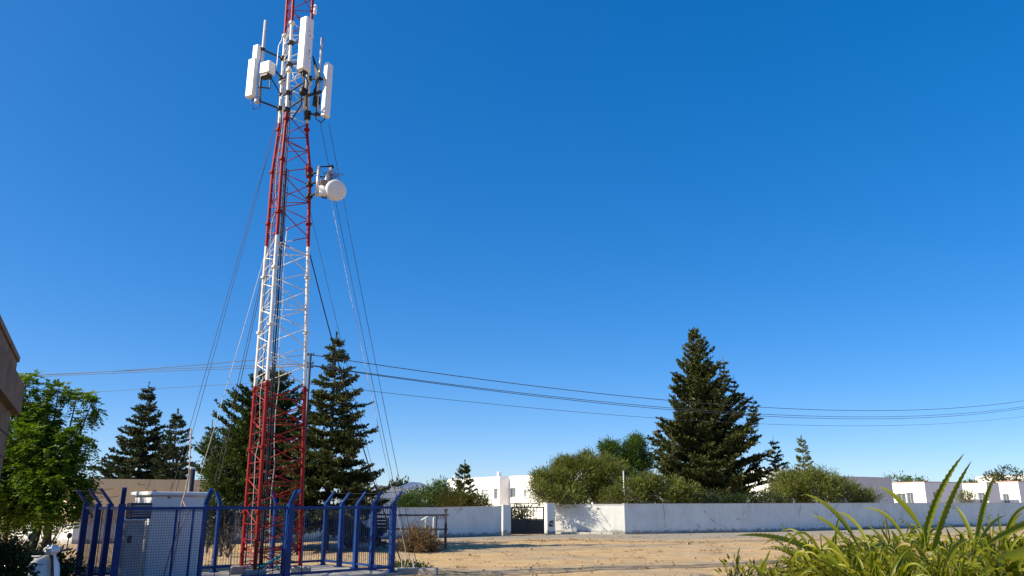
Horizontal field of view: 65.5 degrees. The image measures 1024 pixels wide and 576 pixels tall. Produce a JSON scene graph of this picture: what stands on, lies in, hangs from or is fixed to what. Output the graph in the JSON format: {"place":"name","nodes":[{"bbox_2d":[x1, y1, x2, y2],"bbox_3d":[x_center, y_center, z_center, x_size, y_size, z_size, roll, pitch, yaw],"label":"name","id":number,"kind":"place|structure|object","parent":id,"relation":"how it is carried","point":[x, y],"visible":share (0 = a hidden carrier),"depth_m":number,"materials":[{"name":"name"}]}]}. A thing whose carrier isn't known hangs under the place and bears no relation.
{"place":"outdoors","nodes":[
{"label":"outdoors","id":0,"kind":"place"},
{"bbox_2d":[375,485,402,505],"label":"house","id":1,"kind":"structure","parent":0,"point":[390,495],"depth_m":67.26,"materials":[{"name":"white paint"}]},
{"bbox_2d":[399,482,432,501],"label":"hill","id":2,"kind":"structure","parent":0,"point":[407,486],"depth_m":91.50,"materials":[{"name":"grey paint"}]},
{"bbox_2d":[0,504,1023,575],"bbox_3d":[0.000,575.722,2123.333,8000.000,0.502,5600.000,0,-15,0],"label":"ground","id":3,"kind":"structure","parent":0,"point":[558,565],"depth_m":25.77,"materials":[{"name":"sand"}]},
{"bbox_2d":[0,315,24,476],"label":"stone building","id":4,"kind":"structure","parent":3,"relation":"on","point":[12,386],"depth_m":9.97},
{"bbox_2d":[0,527,50,575],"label":"shade shrub","id":5,"kind":"object","parent":3,"relation":"on","point":[14,561],"visible":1,"depth_m":11.63,"materials":[{"name":"green plant"}]},
{"bbox_2d":[0,531,86,575],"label":"shade shrub","id":6,"kind":"object","parent":3,"relation":"on","point":[67,567],"visible":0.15,"depth_m":16.11,"materials":[{"name":"green plant"}]},
{"bbox_2d":[27,533,71,575],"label":"motor scooter","id":7,"kind":"object","parent":3,"relation":"on","point":[50,566],"visible":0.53,"depth_m":12.30,"materials":[{"name":"plastic"}]},
{"bbox_2d":[0,368,107,549],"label":"leafy tree","id":8,"kind":"object","parent":3,"relation":"on","point":[35,491],"visible":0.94,"depth_m":20.49,"materials":[{"name":"green plant"}]},
{"bbox_2d":[12,479,211,543],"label":"beige building","id":9,"kind":"structure","parent":3,"relation":"on","point":[135,485],"depth_m":35.52,"materials":[{"name":"paint"}]},
{"bbox_2d":[88,382,187,478],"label":"spruce tree","id":10,"kind":"object","parent":3,"relation":"on","point":[139,452],"visible":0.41,"depth_m":45.62,"materials":[{"name":"green plant"}]},
{"bbox_2d":[145,407,196,479],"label":"spruce tree","id":11,"kind":"object","parent":3,"relation":"on","point":[171,451],"visible":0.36,"depth_m":44.90,"materials":[{"name":"green plant"}]},
{"bbox_2d":[187,467,195,491],"bbox_3d":[-8.423,5.989,20.653,0.171,2.619,0.180,0,-15,0],"label":"anchor pole","id":12,"kind":"object","parent":3,"relation":"on","point":[190,485],"visible":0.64,"depth_m":20.85,"materials":[{"name":"metal"}]},
{"bbox_2d":[205,495,254,556],"bbox_3d":[-9.769,8.012,26.894,2.100,2.029,1.788,12,-19,-37],"label":"garden shrub","id":13,"kind":"object","parent":3,"relation":"on","point":[213,525],"visible":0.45,"depth_m":26.64,"materials":[{"name":"green plant"}]},
{"bbox_2d":[207,512,253,557],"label":"bare shrub","id":14,"kind":"object","parent":3,"relation":"on","point":[226,550],"visible":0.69,"depth_m":25.70,"materials":[{"name":"brown plant"}]},
{"bbox_2d":[195,419,266,548],"bbox_3d":[-11.216,7.625,31.647,3.264,5.237,3.231,0,-15,0],"label":"pine bush","id":15,"kind":"object","parent":3,"relation":"on","point":[210,466],"visible":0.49,"depth_m":31.46,"materials":[{"name":"green plant"}]},
{"bbox_2d":[190,368,318,546],"bbox_3d":[-10.216,6.833,32.849,5.520,7.356,5.585,0,-15,0],"label":"pine tree","id":16,"kind":"object","parent":3,"relation":"on","point":[245,412],"visible":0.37,"depth_m":32.31,"materials":[{"name":"green plant"}]},
{"bbox_2d":[239,499,326,551],"bbox_3d":[-8.444,8.728,29.775,3.685,2.178,1.788,0,-15,0],"label":"garden shrub","id":17,"kind":"object","parent":3,"relation":"on","point":[295,537],"visible":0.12,"depth_m":29.58,"materials":[{"name":"green plant"}]},
{"bbox_2d":[201,564,402,575],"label":"compound slab","id":18,"kind":"structure","parent":3,"relation":"on","point":[377,572],"depth_m":19.45,"materials":[{"name":"concrete"}]},
{"bbox_2d":[131,490,207,575],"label":"equipment cabinet","id":19,"kind":"object","parent":18,"relation":"on","point":[168,499],"visible":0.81,"depth_m":16.88,"materials":[{"name":"metal"}]},
{"bbox_2d":[117,519,146,575],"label":"door frame","id":20,"kind":"object","parent":19,"relation":"attached to","point":[130,544],"visible":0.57,"depth_m":16.01,"materials":[{"name":"grey metal"}]},
{"bbox_2d":[125,503,151,518],"bbox_3d":[-7.681,4.588,16.397,0.420,0.318,0.306,14,-21,-42],"label":"vent","id":21,"kind":"object","parent":19,"relation":"attached to","point":[138,514],"visible":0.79,"depth_m":16.28,"materials":[{"name":"metal"}]},
{"bbox_2d":[163,428,191,575],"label":"loose cable","id":22,"kind":"object","parent":18,"relation":"on","point":[182,502],"visible":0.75,"depth_m":16.62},
{"bbox_2d":[74,487,402,575],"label":"blue fence","id":23,"kind":"object","parent":18,"relation":"on","point":[290,507],"visible":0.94,"depth_m":17.74,"materials":[{"name":"metal"}]},
{"bbox_2d":[240,554,280,575],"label":"hose","id":24,"kind":"object","parent":18,"relation":"on","point":[270,561],"visible":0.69,"depth_m":18.69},
{"bbox_2d":[230,0,313,575],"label":"lattice mast","id":25,"kind":"object","parent":18,"relation":"on","point":[239,569],"visible":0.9,"depth_m":20.26,"materials":[{"name":"metal"}]},
{"bbox_2d":[171,114,277,491],"bbox_3d":[-8.047,1.141,21.700,3.645,12.530,0.014,-9,-18,31],"label":"guy wire","id":26,"kind":"object","parent":25,"relation":"attached to","point":[224,305],"visible":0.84,"depth_m":21.75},
{"bbox_2d":[176,118,277,490],"bbox_3d":[-8.016,1.239,21.778,3.711,12.380,0.014,-11,-18,34],"label":"guy wire","id":27,"kind":"object","parent":25,"relation":"attached to","point":[227,304],"visible":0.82,"depth_m":21.83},
{"bbox_2d":[195,258,263,490],"bbox_3d":[-8.053,3.373,21.806,0.017,8.279,4.271,14,-20,-41],"label":"guy wire","id":28,"kind":"object","parent":25,"relation":"attached to","point":[230,373],"visible":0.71,"depth_m":21.63,"materials":[{"name":"metal"}]},
{"bbox_2d":[205,284,261,539],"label":"guy wire","id":29,"kind":"object","parent":25,"relation":"attached to","point":[234,408],"visible":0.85,"depth_m":21.53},
{"bbox_2d":[209,272,262,503],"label":"guy wire","id":30,"kind":"object","parent":25,"relation":"attached to","point":[237,384],"visible":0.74,"depth_m":21.47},
{"bbox_2d":[245,20,286,110],"bbox_3d":[-6.842,-6.175,22.355,1.072,2.808,0.330,10,-18,-33],"label":"panel antenna","id":31,"kind":"object","parent":25,"relation":"attached to","point":[253,68],"visible":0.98,"depth_m":22.03,"materials":[{"name":"plastic"}]},
{"bbox_2d":[258,35,285,96],"bbox_3d":[-6.595,-6.260,22.332,0.476,1.772,0.864,-10,-18,32],"label":"radio unit","id":32,"kind":"object","parent":25,"relation":"attached to","point":[268,70],"visible":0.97,"depth_m":21.98,"materials":[{"name":"plastic"}]},
{"bbox_2d":[283,16,313,120],"bbox_3d":[-5.886,-5.892,21.927,0.732,2.827,1.402,3,-15,-10],"label":"panel antenna","id":33,"kind":"object","parent":25,"relation":"attached to","point":[304,61],"visible":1,"depth_m":21.52,"materials":[{"name":"plastic"}]},
{"bbox_2d":[304,37,332,122],"bbox_3d":[-5.526,-5.799,22.259,0.934,2.690,0.524,-9,-17,30],"label":"panel antenna","id":34,"kind":"object","parent":25,"relation":"attached to","point":[326,91],"visible":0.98,"depth_m":22.05,"materials":[{"name":"plastic"}]},
{"bbox_2d":[305,165,346,200],"bbox_3d":[-5.107,-2.825,21.537,1.276,1.089,0.528,-5,-16,19],"label":"microwave dish","id":35,"kind":"object","parent":25,"relation":"attached to","point":[334,190],"visible":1,"depth_m":21.39,"materials":[{"name":"plastic"}]},
{"bbox_2d":[323,168,344,180],"bbox_3d":[-4.897,-3.044,21.598,0.779,0.539,0.626,7,-17,-24],"label":"bird nest","id":36,"kind":"object","parent":35,"relation":"on","point":[332,174],"visible":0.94,"depth_m":21.55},
{"bbox_2d":[311,216,397,565],"bbox_3d":[-4.267,2.544,21.317,3.092,9.420,0.011,10,-18,-34],"label":"guy wire","id":37,"kind":"object","parent":25,"relation":"attached to","point":[348,371],"visible":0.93,"depth_m":21.31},
{"bbox_2d":[310,255,402,565],"bbox_3d":[-4.168,3.102,21.123,3.129,8.250,0.029,9,-18,-31],"label":"guy wire","id":38,"kind":"object","parent":25,"relation":"attached to","point":[349,400],"visible":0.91,"depth_m":21.05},
{"bbox_2d":[320,123,411,566],"bbox_3d":[-3.989,1.272,21.449,3.200,11.945,0.014,8,-17,-29],"label":"guy wire","id":39,"kind":"object","parent":25,"relation":"attached to","point":[367,358],"visible":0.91,"depth_m":21.31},
{"bbox_2d":[331,201,408,563],"bbox_3d":[-3.793,2.481,21.226,2.952,9.495,0.013,13,-20,-40],"label":"guy wire","id":40,"kind":"object","parent":25,"relation":"attached to","point":[367,375],"visible":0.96,"depth_m":21.21,"materials":[{"name":"metal"}]},
{"bbox_2d":[329,126,416,563],"bbox_3d":[-3.783,1.326,21.435,3.102,11.832,0.014,9,-17,-30],"label":"guy wire","id":41,"kind":"object","parent":25,"relation":"attached to","point":[373,353],"visible":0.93,"depth_m":21.34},
{"bbox_2d":[296,353,313,554],"bbox_3d":[-7.301,5.716,27.978,0.270,6.969,0.100,0,-15,0],"label":"utility pole","id":42,"kind":"object","parent":3,"relation":"on","point":[310,355],"visible":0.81,"depth_m":28.43,"materials":[{"name":"wood"}]},
{"bbox_2d":[39,367,271,376],"bbox_3d":[-19.246,4.044,36.977,28.964,1.950,0.022,-10,-18,33],"label":"power line","id":43,"kind":"object","parent":42,"relation":"attached to","point":[153,371],"visible":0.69,"depth_m":34.27,"materials":[{"name":"grey metal"}]},
{"bbox_2d":[42,364,293,374],"bbox_3d":[-19.258,3.950,37.002,28.974,1.966,0.022,-10,-18,33],"label":"power line","id":44,"kind":"object","parent":42,"relation":"attached to","point":[180,368],"visible":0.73,"depth_m":33.14,"materials":[{"name":"grey metal"}]},
{"bbox_2d":[39,379,307,394],"bbox_3d":[-19.142,4.749,36.786,28.846,1.460,0.014,-10,-18,34],"label":"power line","id":45,"kind":"object","parent":42,"relation":"attached to","point":[190,386],"visible":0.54,"depth_m":32.65,"materials":[{"name":"grey metal"}]},
{"bbox_2d":[50,355,301,374],"bbox_3d":[-19.279,3.737,37.060,28.972,1.738,0.025,-10,-18,33],"label":"power line","id":46,"kind":"object","parent":42,"relation":"attached to","point":[169,367],"visible":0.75,"depth_m":33.76,"materials":[{"name":"grey metal"}]},
{"bbox_2d":[311,365,1018,416],"bbox_3d":[22.961,6.592,51.825,76.399,5.176,0.025,11,-19,-36],"label":"power line","id":47,"kind":"object","parent":42,"relation":"attached to","point":[621,403],"visible":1,"depth_m":37.18,"materials":[{"name":"grey metal"}]},
{"bbox_2d":[314,355,1018,410],"bbox_3d":[23.002,6.134,51.949,76.504,5.387,0.029,11,-19,-36],"label":"power line","id":48,"kind":"object","parent":42,"relation":"attached to","point":[636,397],"visible":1,"depth_m":38.11,"materials":[{"name":"grey metal"}]},
{"bbox_2d":[312,384,1022,425],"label":"power line","id":49,"kind":"object","parent":42,"relation":"attached to","point":[621,415],"visible":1,"depth_m":36.89,"materials":[{"name":"grey metal"}]},
{"bbox_2d":[313,366,1022,418],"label":"power line","id":50,"kind":"object","parent":42,"relation":"attached to","point":[621,405],"visible":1,"depth_m":37.04,"materials":[{"name":"grey metal"}]},
{"bbox_2d":[260,331,390,549],"bbox_3d":[-7.047,5.820,31.145,5.162,8.423,5.691,0,-15,0],"label":"spruce tree","id":51,"kind":"object","parent":3,"relation":"on","point":[327,473],"visible":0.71,"depth_m":30.21,"materials":[{"name":"green plant"}]},
{"bbox_2d":[211,506,501,543],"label":"boundary wall","id":52,"kind":"structure","parent":3,"relation":"on","point":[475,521],"depth_m":41.40,"materials":[{"name":"white paint"}]},
{"bbox_2d":[333,489,390,505],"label":"garden shrub","id":53,"kind":"object","parent":3,"relation":"on","point":[371,501],"visible":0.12,"depth_m":52.88,"materials":[{"name":"green plant"}]},
{"bbox_2d":[343,519,385,547],"bbox_3d":[-5.937,9.773,32.024,1.668,1.250,0.970,0,-15,0],"label":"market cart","id":54,"kind":"object","parent":3,"relation":"on","point":[366,525],"visible":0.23,"depth_m":31.59,"materials":[{"name":"white metal"}]},
{"bbox_2d":[376,518,388,529],"bbox_3d":[-5.270,9.521,32.129,0.514,0.480,0.446,0,-15,0],"label":"plastic crate","id":55,"kind":"object","parent":54,"relation":"on","point":[381,523],"visible":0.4,"depth_m":31.95,"materials":[{"name":"plastic"}]},
{"bbox_2d":[388,475,409,486],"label":"tree","id":56,"kind":"object","parent":3,"relation":"on","point":[397,484],"visible":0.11,"depth_m":96.86,"materials":[{"name":"green plant"}]},
{"bbox_2d":[376,509,448,548],"bbox_3d":[-4.007,9.464,31.333,3.448,1.485,0.174,-7,-17,25],"label":"pipe barrier","id":57,"kind":"object","parent":3,"relation":"on","point":[445,528],"visible":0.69,"depth_m":30.83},
{"bbox_2d":[395,558,433,567],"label":"weed clump","id":58,"kind":"object","parent":3,"relation":"on","point":[419,565],"visible":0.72,"depth_m":20.91,"materials":[{"name":"green plant"}]},
{"bbox_2d":[395,568,437,574],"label":"concrete block","id":59,"kind":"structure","parent":3,"relation":"on","point":[419,571],"depth_m":19.68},
{"bbox_2d":[396,517,447,552],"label":"dry bush","id":60,"kind":"object","parent":3,"relation":"on","point":[421,542],"visible":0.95,"depth_m":28.39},
{"bbox_2d":[386,475,457,507],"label":"hedge","id":61,"kind":"object","parent":3,"relation":"on","point":[413,499],"visible":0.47,"depth_m":48.12,"materials":[{"name":"green plant"}]},
{"bbox_2d":[431,486,493,506],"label":"hedge","id":62,"kind":"object","parent":3,"relation":"on","point":[450,499],"visible":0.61,"depth_m":47.10,"materials":[{"name":"green plant"}]},
{"bbox_2d":[452,459,478,506],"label":"spruce tree","id":63,"kind":"object","parent":3,"relation":"on","point":[466,477],"visible":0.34,"depth_m":56.21,"materials":[{"name":"green plant"}]},
{"bbox_2d":[499,505,511,534],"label":"gate pillar","id":64,"kind":"structure","parent":3,"relation":"on","point":[506,519],"depth_m":43.79,"materials":[{"name":"white paint"}]},
{"bbox_2d":[504,499,535,518],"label":"hedge","id":65,"kind":"object","parent":3,"relation":"on","point":[515,515],"visible":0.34,"depth_m":57.49,"materials":[{"name":"green plant"}]},
{"bbox_2d":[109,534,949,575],"bbox_3d":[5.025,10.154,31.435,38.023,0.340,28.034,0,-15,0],"label":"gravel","id":66,"kind":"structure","parent":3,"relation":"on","point":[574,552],"depth_m":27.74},
{"bbox_2d":[108,528,968,569],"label":"dry weeds","id":67,"kind":"object","parent":3,"relation":"on","point":[608,549],"visible":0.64,"depth_m":36.11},
{"bbox_2d":[543,503,554,534],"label":"gate pillar","id":68,"kind":"structure","parent":3,"relation":"on","point":[549,518],"depth_m":44.89,"materials":[{"name":"white paint"}]},
{"bbox_2d":[524,446,628,509],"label":"feathery bush","id":69,"kind":"object","parent":3,"relation":"on","point":[562,484],"visible":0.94,"depth_m":49.54,"materials":[{"name":"green plant"}]},
{"bbox_2d":[555,504,624,533],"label":"boundary wall","id":70,"kind":"structure","parent":3,"relation":"on","point":[590,518],"depth_m":45.62,"materials":[{"name":"white paint"}]},
{"bbox_2d":[210,534,997,575],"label":"rubble","id":71,"kind":"object","parent":3,"relation":"on","point":[211,556],"visible":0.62,"depth_m":25.78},
{"bbox_2d":[595,430,658,499],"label":"green tree","id":72,"kind":"object","parent":3,"relation":"on","point":[633,452],"visible":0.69,"depth_m":55.45,"materials":[{"name":"green plant"}]},
{"bbox_2d":[593,467,708,503],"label":"bush","id":73,"kind":"object","parent":3,"relation":"on","point":[645,489],"depth_m":48.80,"materials":[{"name":"green plant"}]},
{"bbox_2d":[645,327,790,503],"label":"spruce tree","id":74,"kind":"object","parent":3,"relation":"on","point":[706,450],"visible":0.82,"depth_m":59.71,"materials":[{"name":"green plant"}]},
{"bbox_2d":[689,487,787,502],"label":"wall hedge","id":75,"kind":"object","parent":3,"relation":"on","point":[735,498],"depth_m":50.34,"materials":[{"name":"green plant"}]},
{"bbox_2d":[794,436,815,502],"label":"norfolk pine","id":76,"kind":"object","parent":3,"relation":"on","point":[807,458],"visible":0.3,"depth_m":112.58,"materials":[{"name":"green plant"}]},
{"bbox_2d":[757,461,885,503],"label":"round bush","id":77,"kind":"object","parent":3,"relation":"on","point":[818,482],"visible":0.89,"depth_m":54.93,"materials":[{"name":"green plant"}]},
{"bbox_2d":[624,503,1023,533],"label":"boundary wall","id":78,"kind":"structure","parent":3,"relation":"on","point":[669,518],"depth_m":49.79,"materials":[{"name":"white paint"}]},
{"bbox_2d":[883,471,914,487],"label":"tree","id":79,"kind":"object","parent":3,"relation":"on","point":[901,479],"visible":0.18,"depth_m":164.90,"materials":[{"name":"green plant"}]},
{"bbox_2d":[955,488,977,502],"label":"garden plant","id":80,"kind":"object","parent":3,"relation":"on","point":[962,497],"visible":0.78,"depth_m":88.90,"materials":[{"name":"green plant"}]},
{"bbox_2d":[978,469,1009,481],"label":"tree","id":81,"kind":"object","parent":3,"relation":"on","point":[991,474],"visible":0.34,"depth_m":155.52,"materials":[{"name":"green plant"}]},
{"bbox_2d":[994,464,1023,482],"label":"tree","id":82,"kind":"object","parent":3,"relation":"on","point":[1020,474],"visible":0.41,"depth_m":146.21,"materials":[{"name":"green plant"}]},
{"bbox_3d":[3.775,2.408,4.425,5.250,1.260,3.400,0,-15,0],"label":"planter","id":83,"kind":"object","parent":3,"relation":"on","visible":0},
{"bbox_2d":[690,548,778,575],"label":"leafy weed","id":84,"kind":"object","parent":83,"relation":"in","point":[736,571],"visible":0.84,"depth_m":4.32,"materials":[{"name":"green plant"}]},
{"bbox_2d":[743,549,805,575],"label":"sword fern","id":85,"kind":"object","parent":83,"relation":"in","point":[761,571],"visible":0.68,"depth_m":4.13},
{"bbox_2d":[737,533,865,575],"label":"sword fern","id":86,"kind":"object","parent":83,"relation":"in","point":[798,544],"visible":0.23,"depth_m":4.33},
{"bbox_2d":[757,516,881,575],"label":"sword fern","id":87,"kind":"object","parent":83,"relation":"in","point":[781,548],"visible":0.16,"depth_m":4.88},
{"bbox_2d":[774,532,930,575],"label":"sword fern","id":88,"kind":"object","parent":83,"relation":"in","point":[813,570],"visible":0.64,"depth_m":3.70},
{"bbox_2d":[781,494,937,575],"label":"sword fern","id":89,"kind":"object","parent":83,"relation":"in","point":[842,521],"visible":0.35,"depth_m":4.05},
{"bbox_2d":[808,536,954,575],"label":"sword fern","id":90,"kind":"object","parent":83,"relation":"in","point":[894,570],"visible":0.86,"depth_m":3.50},
{"bbox_2d":[837,517,931,557],"bbox_3d":[2.365,1.666,4.901,1.033,0.496,0.885,0,-15,0],"label":"sword fern","id":91,"kind":"object","parent":83,"relation":"in","point":[871,538],"visible":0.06,"depth_m":4.98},
{"bbox_2d":[848,530,937,565],"bbox_3d":[2.093,1.543,4.307,0.888,0.448,0.901,0,-15,0],"label":"sword fern","id":92,"kind":"object","parent":83,"relation":"in","point":[897,539],"visible":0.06,"depth_m":4.34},
{"bbox_2d":[859,454,984,569],"bbox_3d":[2.083,1.274,4.096,0.887,0.836,0.793,12,-19,-37],"label":"sword fern","id":93,"kind":"object","parent":83,"relation":"in","point":[926,529],"visible":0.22,"depth_m":4.14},
{"bbox_2d":[855,539,1023,575],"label":"sword fern","id":94,"kind":"object","parent":83,"relation":"in","point":[951,555],"visible":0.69,"depth_m":3.60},
{"bbox_2d":[883,518,997,561],"bbox_3d":[2.452,1.536,4.417,0.993,0.495,0.932,0,-15,0],"label":"sword fern","id":95,"kind":"object","parent":83,"relation":"in","point":[918,535],"visible":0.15,"depth_m":4.50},
{"bbox_2d":[891,542,1003,575],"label":"sword fern","id":96,"kind":"object","parent":83,"relation":"in","point":[934,556],"visible":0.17,"depth_m":3.88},
{"bbox_2d":[918,476,1003,568],"bbox_3d":[2.409,1.355,4.191,0.830,0.723,0.832,0,-15,0],"label":"sword fern","id":97,"kind":"object","parent":83,"relation":"in","point":[980,521],"visible":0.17,"depth_m":4.26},
{"bbox_2d":[925,536,1023,575],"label":"sword fern","id":98,"kind":"object","parent":83,"relation":"in","point":[996,556],"visible":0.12,"depth_m":3.91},
{"bbox_2d":[930,513,1023,554],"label":"sword fern","id":99,"kind":"object","parent":83,"relation":"in","point":[988,536],"visible":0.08,"depth_m":5.18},
{"bbox_2d":[936,541,1023,575],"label":"sword fern","id":100,"kind":"object","parent":83,"relation":"in","point":[1012,561],"visible":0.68,"depth_m":3.47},
{"bbox_2d":[956,506,1023,568],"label":"sword fern","id":101,"kind":"object","parent":83,"relation":"in","point":[1009,530],"visible":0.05,"depth_m":4.47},
{"bbox_2d":[974,530,1023,550],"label":"sword fern","id":102,"kind":"object","parent":83,"relation":"in","point":[1017,544],"visible":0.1,"depth_m":4.97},
{"bbox_2d":[0,0,1023,503],"label":"sky","id":103,"kind":"structure","parent":0,"point":[551,194],"materials":[{"name":"blue"}]},
{"bbox_2d":[447,472,653,518],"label":"white house","id":104,"kind":"structure","parent":0,"point":[505,490],"depth_m":89.46,"materials":[{"name":"paint"}]},
{"bbox_2d":[310,526,1023,542],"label":"road","id":105,"kind":"structure","parent":0,"point":[697,537],"depth_m":41.90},
{"bbox_2d":[510,503,544,533],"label":"metal gate","id":106,"kind":"structure","parent":105,"relation":"on","point":[528,526],"depth_m":44.27,"materials":[{"name":"metal"}]},
{"bbox_2d":[556,532,613,533],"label":"kerb","id":107,"kind":"structure","parent":105,"relation":"on","point":[584,533],"depth_m":45.01,"materials":[{"name":"concrete"}]},
{"bbox_2d":[747,468,785,500],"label":"house","id":108,"kind":"structure","parent":0,"point":[756,488],"depth_m":118.22,"materials":[{"name":"white paint"}]},
{"bbox_2d":[826,476,893,503],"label":"row house","id":109,"kind":"structure","parent":0,"point":[879,482],"depth_m":80.87,"materials":[{"name":"grey paint"}]},
{"bbox_2d":[892,476,963,502],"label":"row house","id":110,"kind":"structure","parent":0,"point":[918,492],"depth_m":98.45,"materials":[{"name":"white paint"}]},
{"bbox_2d":[962,477,1000,502],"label":"row house","id":111,"kind":"structure","parent":0,"point":[980,488],"depth_m":101.68,"materials":[{"name":"white paint"}]},
{"bbox_2d":[975,474,1023,482],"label":"house","id":112,"kind":"structure","parent":0,"point":[978,480],"depth_m":189.33,"materials":[{"name":"white paint"}]},
{"bbox_2d":[996,475,1023,502],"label":"row house","id":113,"kind":"structure","parent":0,"point":[1011,491],"depth_m":103.53,"materials":[{"name":"white paint"}]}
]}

